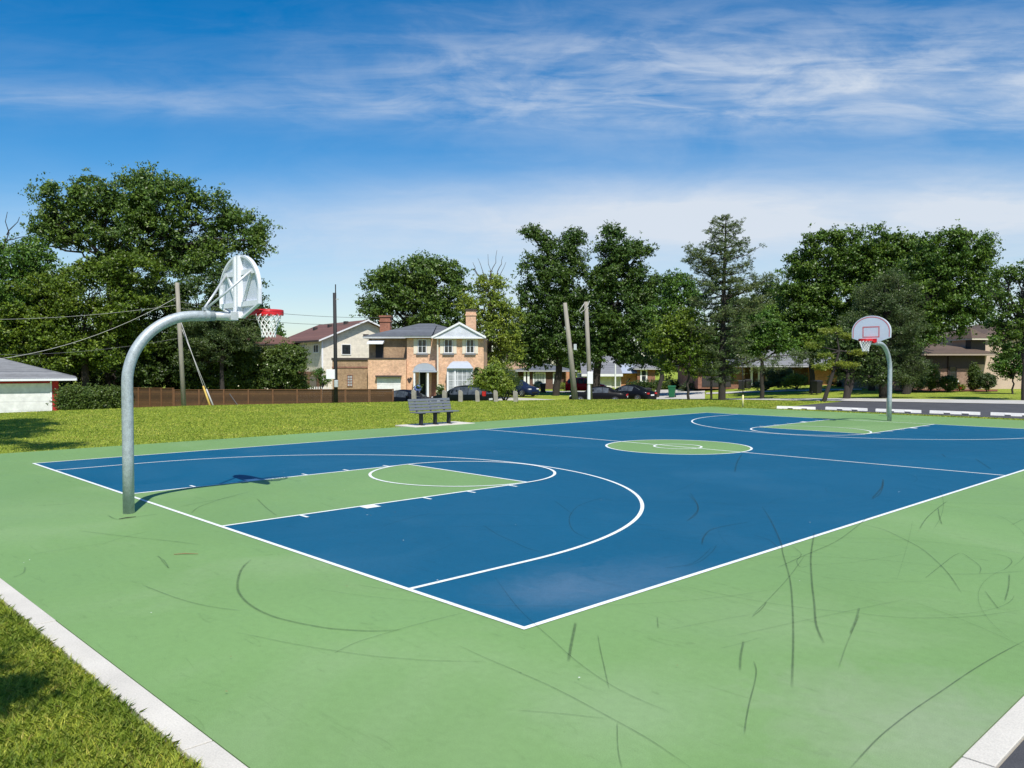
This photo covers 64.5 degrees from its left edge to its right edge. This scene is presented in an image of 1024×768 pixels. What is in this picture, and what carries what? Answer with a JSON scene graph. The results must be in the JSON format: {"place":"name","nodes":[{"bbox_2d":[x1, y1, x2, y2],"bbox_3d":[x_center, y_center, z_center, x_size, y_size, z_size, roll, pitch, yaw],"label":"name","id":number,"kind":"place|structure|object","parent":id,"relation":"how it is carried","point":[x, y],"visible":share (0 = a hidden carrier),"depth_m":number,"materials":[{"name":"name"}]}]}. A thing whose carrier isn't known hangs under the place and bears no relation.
{"place":"outdoors","nodes":[
{"label":"outdoors","id":0,"kind":"place"},
{"bbox_2d":[0,595,206,767],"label":"grass","id":1,"kind":"structure","parent":0,"point":[31,636],"depth_m":4.99,"materials":[{"name":"plant"}]},
{"bbox_2d":[0,400,694,453],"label":"grass","id":2,"kind":"structure","parent":0,"point":[331,412],"depth_m":32.73,"materials":[{"name":"plant"}]},
{"bbox_2d":[0,370,1023,767],"bbox_3d":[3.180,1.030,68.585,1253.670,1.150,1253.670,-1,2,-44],"label":"ground","id":3,"kind":"structure","parent":0,"point":[856,392],"depth_m":33.74,"materials":[{"name":"plant"}]},
{"bbox_2d":[0,212,74,367],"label":"tree","id":4,"kind":"object","parent":3,"relation":"on","point":[24,258],"visible":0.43,"depth_m":59.05,"materials":[{"name":"green plant"}]},
{"bbox_2d":[0,359,76,412],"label":"garage","id":5,"kind":"structure","parent":3,"relation":"on","point":[26,387],"depth_m":47.40,"materials":[{"name":"white paint"}]},
{"bbox_2d":[0,383,49,412],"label":"wall","id":6,"kind":"structure","parent":5,"relation":"in","point":[15,397],"depth_m":47.17,"materials":[{"name":"paint"}]},
{"bbox_2d":[38,355,100,387],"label":"shrub","id":7,"kind":"object","parent":3,"relation":"on","point":[72,382],"visible":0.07,"depth_m":65.47,"materials":[{"name":"green plant"}]},
{"bbox_2d":[0,238,175,387],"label":"tree","id":8,"kind":"object","parent":3,"relation":"on","point":[48,332],"visible":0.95,"depth_m":57.85,"materials":[{"name":"green plant"}]},
{"bbox_2d":[45,378,134,410],"bbox_3d":[-23.269,0.781,45.123,4.515,2.301,1.922,0,1,0],"label":"hedge","id":9,"kind":"object","parent":3,"relation":"on","point":[74,397],"visible":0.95,"depth_m":44.67,"materials":[{"name":"green plant"}]},
{"bbox_2d":[75,352,137,387],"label":"shrub","id":10,"kind":"object","parent":3,"relation":"on","point":[102,380],"visible":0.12,"depth_m":65.90,"materials":[{"name":"green plant"}]},
{"bbox_2d":[120,387,173,407],"bbox_3d":[-26.835,1.133,59.303,5.164,1.760,0.110,0,2,17],"label":"wooden fence","id":11,"kind":"object","parent":3,"relation":"on","point":[150,397],"visible":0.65,"depth_m":59.07,"materials":[{"name":"brown wood"}]},
{"bbox_2d":[115,353,179,389],"bbox_3d":[-28.685,-0.680,65.770,6.303,4.758,4.100,0,1,0],"label":"shrub","id":12,"kind":"object","parent":3,"relation":"on","point":[166,385],"visible":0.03,"depth_m":64.92,"materials":[{"name":"green plant"}]},
{"bbox_2d":[18,160,286,387],"bbox_3d":[-29.339,-8.222,66.105,21.988,19.845,7.570,0,1,0],"label":"maple tree","id":13,"kind":"object","parent":3,"relation":"on","point":[136,209],"visible":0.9,"depth_m":64.88,"materials":[{"name":"green plant"}]},
{"bbox_2d":[175,283,185,405],"bbox_3d":[-20.363,-2.072,49.963,0.632,8.302,0.300,0,1,0],"label":"utility pole","id":14,"kind":"object","parent":3,"relation":"on","point":[181,361],"visible":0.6,"depth_m":49.86,"materials":[{"name":"brown wood"}]},
{"bbox_2d":[0,298,174,358],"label":"overhead wire","id":15,"kind":"object","parent":14,"relation":"attached to","point":[88,337],"visible":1,"depth_m":48.37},
{"bbox_2d":[181,322,210,404],"bbox_3d":[-19.350,-1.244,49.680,2.393,6.006,0.117,0,2,15],"label":"guy wire","id":16,"kind":"object","parent":14,"relation":"attached to","point":[207,398],"visible":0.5,"depth_m":49.58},
{"bbox_2d":[95,261,273,389],"bbox_3d":[-24.890,-3.839,62.530,13.449,11.264,7.998,0,1,10],"label":"tree","id":17,"kind":"object","parent":3,"relation":"on","point":[147,375],"visible":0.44,"depth_m":61.29,"materials":[{"name":"green plant"}]},
{"bbox_2d":[172,306,266,402],"bbox_3d":[-21.627,-1.979,59.863,6.695,7.674,5.306,-1,2,-22],"label":"tree","id":18,"kind":"object","parent":3,"relation":"on","point":[201,338],"visible":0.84,"depth_m":59.25,"materials":[{"name":"green plant"}]},
{"bbox_2d":[201,344,266,388],"bbox_3d":[-21.253,-0.956,63.109,5.321,5.508,5.139,0,1,0],"label":"flowering shrub","id":19,"kind":"object","parent":3,"relation":"on","point":[249,367],"visible":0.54,"depth_m":61.94,"materials":[{"name":"green plant"}]},
{"bbox_2d":[253,319,285,337],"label":"tree","id":20,"kind":"object","parent":3,"relation":"on","point":[280,333],"visible":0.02,"depth_m":107.95,"materials":[{"name":"green plant"}]},
{"bbox_2d":[248,337,314,388],"bbox_3d":[-18.041,-0.955,63.172,5.036,5.493,4.760,0,1,0],"label":"flowering shrub","id":21,"kind":"object","parent":3,"relation":"on","point":[282,366],"visible":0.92,"depth_m":62.16,"materials":[{"name":"green plant"}]},
{"bbox_2d":[173,389,393,406],"bbox_3d":[-15.725,1.219,56.305,14.922,1.743,0.110,0,1,-6],"label":"wooden fence","id":22,"kind":"object","parent":3,"relation":"on","point":[264,396],"visible":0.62,"depth_m":56.24,"materials":[{"name":"brown wood"}]},
{"bbox_2d":[256,320,379,388],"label":"cream house","id":23,"kind":"structure","parent":3,"relation":"on","point":[351,341],"depth_m":82.06,"materials":[{"name":"paint"}]},
{"bbox_2d":[341,344,350,354],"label":"window","id":24,"kind":"structure","parent":23,"relation":"in","point":[345,348],"depth_m":81.34,"materials":[{"name":"white paint"}]},
{"bbox_2d":[310,367,331,388],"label":"shrub","id":25,"kind":"object","parent":3,"relation":"on","point":[319,372],"visible":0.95,"depth_m":73.78,"materials":[{"name":"green plant"}]},
{"bbox_2d":[326,284,338,402],"bbox_3d":[-11.685,-2.252,52.855,0.760,8.466,0.470,0,1,0],"label":"utility pole","id":26,"kind":"object","parent":3,"relation":"on","point":[331,374],"visible":0.94,"depth_m":52.84,"materials":[{"name":"brown wood"}]},
{"bbox_2d":[387,389,430,401],"bbox_3d":[-7.403,1.114,57.531,4.740,1.459,2.140,1,2,28],"label":"parked car","id":27,"kind":"object","parent":3,"relation":"on","point":[402,395],"visible":0.12,"depth_m":56.86,"materials":[{"name":"blue paint"}]},
{"bbox_2d":[331,309,487,397],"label":"brick house","id":28,"kind":"structure","parent":3,"relation":"on","point":[429,357],"depth_m":65.86,"materials":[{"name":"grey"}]},
{"bbox_2d":[376,344,383,357],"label":"terrace door","id":29,"kind":"structure","parent":28,"relation":"in","point":[379,347],"depth_m":67.29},
{"bbox_2d":[375,375,401,390],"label":"garage door","id":30,"kind":"structure","parent":28,"relation":"in","point":[383,381],"depth_m":65.49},
{"bbox_2d":[414,339,430,354],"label":"window","id":31,"kind":"structure","parent":28,"relation":"in","point":[424,345],"depth_m":65.90,"materials":[{"name":"white paint"}]},
{"bbox_2d":[419,372,426,395],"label":"door","id":32,"kind":"structure","parent":28,"relation":"in","point":[422,375],"depth_m":65.95,"materials":[{"name":"green paint"}]},
{"bbox_2d":[440,339,456,354],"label":"window","id":33,"kind":"structure","parent":28,"relation":"in","point":[447,346],"depth_m":65.20,"materials":[{"name":"white paint"}]},
{"bbox_2d":[447,368,472,390],"bbox_3d":[-4.144,-0.271,64.719,2.100,2.027,0.090,0,1,0],"label":"bay window","id":34,"kind":"structure","parent":28,"relation":"in","point":[455,376],"depth_m":64.72,"materials":[{"name":"glass"}]},
{"bbox_2d":[462,339,477,354],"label":"window","id":35,"kind":"structure","parent":28,"relation":"in","point":[467,344],"depth_m":65.20,"materials":[{"name":"white paint"}]},
{"bbox_2d":[349,249,476,329],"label":"tree","id":36,"kind":"object","parent":3,"relation":"on","point":[418,283],"visible":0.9,"depth_m":90.15,"materials":[{"name":"green plant"}]},
{"bbox_2d":[395,421,473,426],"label":"bench slab","id":37,"kind":"structure","parent":3,"relation":"on","point":[431,424],"depth_m":28.68,"materials":[{"name":"concrete"}]},
{"bbox_2d":[408,398,458,425],"bbox_3d":[-2.787,0.972,28.822,1.860,0.910,0.644,-1,2,-44],"label":"park bench","id":38,"kind":"object","parent":37,"relation":"on","point":[432,403],"visible":1,"depth_m":28.81,"materials":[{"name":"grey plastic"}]},
{"bbox_2d":[435,384,444,394],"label":"hydrangea","id":39,"kind":"object","parent":3,"relation":"on","point":[440,388],"visible":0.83,"depth_m":60.86,"materials":[{"name":"green plant"}]},
{"bbox_2d":[431,385,493,400],"bbox_3d":[-3.682,0.921,60.559,4.740,1.688,2.140,1,2,25],"label":"parked car","id":40,"kind":"object","parent":3,"relation":"on","point":[468,394],"visible":0.25,"depth_m":59.53,"materials":[{"name":"black paint"}]},
{"bbox_2d":[463,357,516,397],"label":"young tree","id":41,"kind":"object","parent":3,"relation":"on","point":[491,378],"visible":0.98,"depth_m":55.66,"materials":[{"name":"green plant"}]},
{"bbox_2d":[451,252,532,376],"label":"tree","id":42,"kind":"object","parent":3,"relation":"on","point":[491,321],"visible":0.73,"depth_m":75.17,"materials":[{"name":"green plant"}]},
{"bbox_2d":[498,364,523,399],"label":"shrub","id":43,"kind":"object","parent":3,"relation":"on","point":[515,379],"visible":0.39,"depth_m":65.62,"materials":[{"name":"green plant"}]},
{"bbox_2d":[0,406,1023,767],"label":"court pad","id":44,"kind":"object","parent":3,"relation":"on","point":[892,640],"visible":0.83,"depth_m":6.36,"materials":[{"name":"green paint"}]},
{"bbox_2d":[121,255,283,513],"bbox_3d":[-4.561,-0.088,12.537,1.336,3.905,2.404,1,2,26],"label":"basketball hoop","id":45,"kind":"object","parent":44,"relation":"on","point":[239,286],"visible":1,"depth_m":12.47,"materials":[{"name":"metal"}]},
{"bbox_2d":[0,578,1023,767],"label":"curb","id":46,"kind":"structure","parent":44,"relation":"on","point":[996,745],"depth_m":5.01,"materials":[{"name":"concrete"}]},
{"bbox_2d":[36,413,1023,625],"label":"court playing surface","id":47,"kind":"object","parent":44,"relation":"on","point":[701,512],"visible":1,"depth_m":13.51,"materials":[{"name":"blue paint"}]},
{"bbox_2d":[32,413,1023,628],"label":"court markings","id":48,"kind":"object","parent":47,"relation":"on","point":[411,589],"visible":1,"depth_m":11.26,"materials":[{"name":"white paint"}]},
{"bbox_2d":[135,419,930,524],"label":"court key areas","id":49,"kind":"object","parent":47,"relation":"on","point":[232,503],"visible":0.99,"depth_m":14.26,"materials":[{"name":"green paint"}]},
{"bbox_2d":[852,316,891,420],"bbox_3d":[13.475,-0.528,29.663,2.404,3.905,1.336,-1,2,-24],"label":"basketball hoop","id":50,"kind":"object","parent":44,"relation":"on","point":[872,330],"visible":1,"depth_m":29.52,"materials":[{"name":"metal"}]},
{"bbox_2d":[492,327,550,364],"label":"tree","id":51,"kind":"object","parent":3,"relation":"on","point":[510,360],"visible":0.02,"depth_m":126.56,"materials":[{"name":"green plant"}]},
{"bbox_2d":[507,380,538,396],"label":"parked car","id":52,"kind":"object","parent":3,"relation":"on","point":[526,388],"visible":0.55,"depth_m":80.55,"materials":[{"name":"blue paint"}]},
{"bbox_2d":[515,364,576,388],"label":"brick bungalow","id":53,"kind":"object","parent":3,"relation":"on","point":[547,376],"visible":0.5,"depth_m":105.00,"materials":[{"name":"grey"}]},
{"bbox_2d":[533,372,545,383],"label":"window","id":54,"kind":"structure","parent":53,"relation":"in","point":[539,376],"depth_m":104.98,"materials":[{"name":"glass"}]},
{"bbox_2d":[507,222,595,395],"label":"tree","id":55,"kind":"object","parent":3,"relation":"on","point":[548,268],"visible":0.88,"depth_m":82.78,"materials":[{"name":"green plant"}]},
{"bbox_2d":[546,327,580,375],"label":"tree","id":56,"kind":"object","parent":3,"relation":"on","point":[566,365],"visible":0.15,"depth_m":124.95,"materials":[{"name":"green plant"}]},
{"bbox_2d":[563,303,577,399],"bbox_3d":[3.545,-1.867,48.963,0.941,6.063,0.390,0,1,0],"label":"utility pole","id":57,"kind":"object","parent":3,"relation":"on","point":[574,393],"visible":0.83,"depth_m":48.84,"materials":[{"name":"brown wood"}]},
{"bbox_2d":[579,301,592,398],"bbox_3d":[4.489,-1.949,49.376,0.863,6.204,0.460,0,1,0],"label":"utility pole","id":58,"kind":"object","parent":3,"relation":"on","point":[589,372],"visible":0.91,"depth_m":49.33,"materials":[{"name":"grey wood"}]},
{"bbox_2d":[577,355,659,388],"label":"split level house","id":59,"kind":"structure","parent":3,"relation":"on","point":[612,374],"depth_m":108.03,"materials":[{"name":"grey"}]},
{"bbox_2d":[600,376,611,387],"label":"garage door","id":60,"kind":"structure","parent":59,"relation":"in","point":[606,380],"depth_m":107.97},
{"bbox_2d":[572,219,673,386],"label":"tree","id":61,"kind":"object","parent":3,"relation":"on","point":[612,326],"visible":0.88,"depth_m":80.70,"materials":[{"name":"green plant"}]},
{"bbox_2d":[615,385,656,398],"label":"parked car","id":62,"kind":"object","parent":3,"relation":"on","point":[636,392],"visible":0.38,"depth_m":68.82,"materials":[{"name":"black paint"}]},
{"bbox_2d":[626,375,681,389],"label":"hedge","id":63,"kind":"object","parent":3,"relation":"on","point":[652,384],"visible":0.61,"depth_m":91.60,"materials":[{"name":"green plant"}]},
{"bbox_2d":[636,342,677,380],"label":"tree","id":64,"kind":"object","parent":3,"relation":"on","point":[666,379],"visible":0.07,"depth_m":117.71,"materials":[{"name":"green plant"}]},
{"bbox_2d":[638,267,719,396],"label":"tree","id":65,"kind":"object","parent":3,"relation":"on","point":[671,299],"visible":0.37,"depth_m":75.01,"materials":[{"name":"green plant"}]},
{"bbox_2d":[635,304,723,399],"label":"street tree","id":66,"kind":"object","parent":3,"relation":"on","point":[678,343],"visible":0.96,"depth_m":48.20,"materials":[{"name":"green plant"}]},
{"bbox_2d":[677,381,698,390],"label":"shrub","id":67,"kind":"object","parent":3,"relation":"on","point":[684,388],"visible":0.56,"depth_m":84.00,"materials":[{"name":"green plant"}]},
{"bbox_2d":[680,348,738,398],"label":"street tree","id":68,"kind":"object","parent":3,"relation":"on","point":[694,374],"visible":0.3,"depth_m":55.89,"materials":[{"name":"green plant"}]},
{"bbox_2d":[681,214,820,399],"bbox_3d":[13.982,-4.579,47.773,8.099,11.178,5.135,1,2,20],"label":"pine tree","id":69,"kind":"object","parent":3,"relation":"on","point":[706,263],"visible":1,"depth_m":47.98,"materials":[{"name":"green plant"}]},
{"bbox_2d":[676,350,836,388],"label":"long bungalow","id":70,"kind":"object","parent":3,"relation":"on","point":[701,383],"visible":0.13,"depth_m":82.04,"materials":[{"name":"brick"}]},
{"bbox_2d":[702,375,730,386],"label":"garage door","id":71,"kind":"structure","parent":70,"relation":"in","point":[705,383],"depth_m":81.98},
{"bbox_2d":[716,299,806,398],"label":"tree","id":72,"kind":"object","parent":3,"relation":"on","point":[780,340],"visible":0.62,"depth_m":60.93,"materials":[{"name":"green plant"}]},
{"bbox_2d":[706,274,829,356],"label":"tree","id":73,"kind":"object","parent":3,"relation":"on","point":[767,287],"visible":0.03,"depth_m":89.00,"materials":[{"name":"green plant"}]},
{"bbox_2d":[747,366,794,390],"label":"shrub","id":74,"kind":"object","parent":3,"relation":"on","point":[774,378],"visible":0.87,"depth_m":73.72,"materials":[{"name":"green plant"}]},
{"bbox_2d":[706,389,861,393],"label":"side drive","id":75,"kind":"structure","parent":3,"relation":"on","point":[774,391],"depth_m":72.80,"materials":[{"name":"concrete"}]},
{"bbox_2d":[555,399,1022,419],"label":"grass","id":76,"kind":"structure","parent":3,"relation":"on","point":[680,404],"depth_m":38.99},
{"bbox_2d":[781,372,808,389],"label":"shrub","id":77,"kind":"object","parent":3,"relation":"on","point":[791,381],"visible":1,"depth_m":71.74,"materials":[{"name":"green plant"}]},
{"bbox_2d":[810,380,822,393],"bbox_3d":[24.014,0.250,64.070,0.660,1.097,0.806,-1,2,-26],"label":"wheeled bin","id":78,"kind":"object","parent":3,"relation":"on","point":[816,385],"visible":1,"depth_m":63.82,"materials":[{"name":"plastic"}]},
{"bbox_2d":[760,223,877,393],"bbox_3d":[24.821,-6.191,65.981,9.542,13.992,7.159,0,1,0],"label":"tree","id":79,"kind":"object","parent":3,"relation":"on","point":[816,304],"visible":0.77,"depth_m":64.88,"materials":[{"name":"green plant"}]},
{"bbox_2d":[804,326,866,401],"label":"layered pine","id":80,"kind":"object","parent":3,"relation":"on","point":[835,363],"visible":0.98,"depth_m":46.51,"materials":[{"name":"green plant"}]},
{"bbox_2d":[819,324,900,398],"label":"tree","id":81,"kind":"object","parent":3,"relation":"on","point":[865,367],"visible":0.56,"depth_m":49.79,"materials":[{"name":"green plant"}]},
{"bbox_2d":[835,265,938,397],"bbox_3d":[23.752,-3.359,52.051,6.645,8.586,5.120,0,1,0],"label":"spruce tree","id":82,"kind":"object","parent":3,"relation":"on","point":[898,304],"visible":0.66,"depth_m":51.44,"materials":[{"name":"green plant"}]},
{"bbox_2d":[830,220,956,390],"bbox_3d":[30.615,-6.304,65.899,11.055,13.757,7.067,0,2,-15],"label":"tree","id":83,"kind":"object","parent":3,"relation":"on","point":[884,252],"visible":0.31,"depth_m":64.76,"materials":[{"name":"green plant"}]},
{"bbox_2d":[790,401,1023,418],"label":"parking lot","id":84,"kind":"structure","parent":3,"relation":"on","point":[985,410],"depth_m":40.11,"materials":[{"name":"asphalt"}]},
{"bbox_2d":[777,406,815,409],"bbox_3d":[13.517,1.132,38.648,1.750,0.125,0.180,1,2,29],"label":"wheel stop","id":85,"kind":"object","parent":84,"relation":"on","point":[793,407],"visible":0.99,"depth_m":38.62,"materials":[{"name":"white paint"}]},
{"bbox_2d":[825,407,867,410],"bbox_3d":[15.533,1.155,37.752,1.883,0.125,0.180,1,2,43],"label":"wheel stop","id":86,"kind":"object","parent":84,"relation":"on","point":[845,408],"visible":1,"depth_m":37.71,"materials":[{"name":"white paint"}]},
{"bbox_2d":[876,409,920,412],"bbox_3d":[17.217,1.194,36.212,1.866,0.125,0.180,1,2,39],"label":"wheel stop","id":87,"kind":"object","parent":84,"relation":"on","point":[899,410],"visible":0.81,"depth_m":36.12,"materials":[{"name":"white paint"}]},
{"bbox_2d":[930,410,979,414],"bbox_3d":[18.998,1.229,34.864,1.922,0.125,0.180,1,2,40],"label":"wheel stop","id":88,"kind":"object","parent":84,"relation":"on","point":[953,412],"visible":1,"depth_m":34.81,"materials":[{"name":"white paint"}]},
{"bbox_2d":[990,412,1023,415],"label":"wheel stop","id":89,"kind":"object","parent":84,"relation":"on","point":[1004,414],"visible":1,"depth_m":33.70,"materials":[{"name":"white paint"}]},
{"bbox_2d":[896,358,932,391],"bbox_3d":[30.645,-0.636,62.112,2.634,2.957,2.414,-1,2,-19],"label":"shrub","id":90,"kind":"object","parent":3,"relation":"on","point":[917,387],"visible":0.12,"depth_m":61.61,"materials":[{"name":"green plant"}]},
{"bbox_2d":[837,323,1020,389],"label":"brown roofed house","id":91,"kind":"structure","parent":3,"relation":"on","point":[955,358],"depth_m":68.87,"materials":[{"name":"brick"}]},
{"bbox_2d":[949,366,958,381],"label":"window","id":92,"kind":"structure","parent":91,"relation":"in","point":[952,369],"depth_m":68.21,"materials":[{"name":"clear glass"}]},
{"bbox_2d":[895,389,997,390],"bbox_3d":[35.008,0.506,65.235,10.408,0.010,4.000,0,1,0],"label":"mulch bed","id":93,"kind":"object","parent":3,"relation":"on","point":[951,390],"visible":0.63,"depth_m":64.64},
{"bbox_2d":[923,360,942,391],"bbox_3d":[32.452,-0.601,63.012,2.417,2.457,2.115,0,1,0],"label":"shrub","id":94,"kind":"object","parent":93,"relation":"on","point":[935,377],"visible":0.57,"depth_m":62.73,"materials":[{"name":"green plant"}]},
{"bbox_2d":[965,362,982,390],"bbox_3d":[36.381,-0.598,63.955,1.391,2.394,1.330,0,1,0],"label":"clipped shrub","id":95,"kind":"object","parent":93,"relation":"on","point":[973,373],"visible":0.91,"depth_m":63.74,"materials":[{"name":"green plant"}]},
{"bbox_2d":[937,375,959,391],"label":"clipped shrub","id":96,"kind":"object","parent":3,"relation":"on","point":[952,382],"visible":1,"depth_m":61.59,"materials":[{"name":"green plant"}]},
{"bbox_2d":[880,219,1018,393],"bbox_3d":[31.102,-5.527,59.218,10.378,12.738,5.962,0,1,0],"label":"tree","id":97,"kind":"object","parent":3,"relation":"on","point":[946,296],"visible":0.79,"depth_m":57.92,"materials":[{"name":"green leaves"},{"name":"dark bark"}]},
{"bbox_2d":[976,372,997,391],"bbox_3d":[36.271,-0.142,62.009,1.488,1.585,1.553,0,1,0],"label":"clipped shrub","id":98,"kind":"object","parent":3,"relation":"on","point":[983,380],"visible":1,"depth_m":61.72,"materials":[{"name":"green plant"}]},
{"bbox_2d":[976,261,1023,399],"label":"locust tree","id":99,"kind":"object","parent":3,"relation":"on","point":[1002,335],"visible":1,"depth_m":47.33,"materials":[{"name":"green leaves"},{"name":"dark bark"}]},
{"bbox_2d":[987,341,1022,393],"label":"young tree","id":100,"kind":"object","parent":3,"relation":"on","point":[1001,365],"visible":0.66,"depth_m":57.82,"materials":[{"name":"green plant"}]},
{"bbox_2d":[999,740,1023,767],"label":"parking apron","id":101,"kind":"object","parent":3,"relation":"on","point":[1015,759],"depth_m":4.47,"materials":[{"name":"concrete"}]},
{"bbox_2d":[0,0,1023,364],"label":"sky","id":102,"kind":"structure","parent":0,"point":[372,132],"materials":[{"name":"blue"}]},
{"bbox_2d":[196,397,1023,403],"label":"street","id":103,"kind":"structure","parent":0,"point":[934,400],"depth_m":47.28,"materials":[{"name":"asphalt"}]},
{"bbox_2d":[569,386,627,398],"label":"parked car","id":104,"kind":"object","parent":103,"relation":"on","point":[601,392],"visible":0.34,"depth_m":65.18,"materials":[{"name":"black paint"}]},
{"bbox_2d":[655,389,704,398],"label":"driveway","id":105,"kind":"structure","parent":0,"point":[694,394],"depth_m":77.32,"materials":[{"name":"concrete"}]},
{"bbox_2d":[668,385,675,396],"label":"wheeled bin","id":106,"kind":"object","parent":105,"relation":"on","point":[671,390],"visible":1,"depth_m":73.78,"materials":[{"name":"green plastic"}]},
{"bbox_2d":[528,398,864,408],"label":"grass","id":107,"kind":"structure","parent":0,"point":[763,403],"depth_m":46.00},
{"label":"sidewalk","id":108,"kind":"structure","parent":0,"visible":0},
{"bbox_2d":[565,378,606,390],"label":"parked car","id":109,"kind":"object","parent":108,"relation":"on","point":[581,383],"visible":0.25,"depth_m":91.33,"materials":[{"name":"red paint"}]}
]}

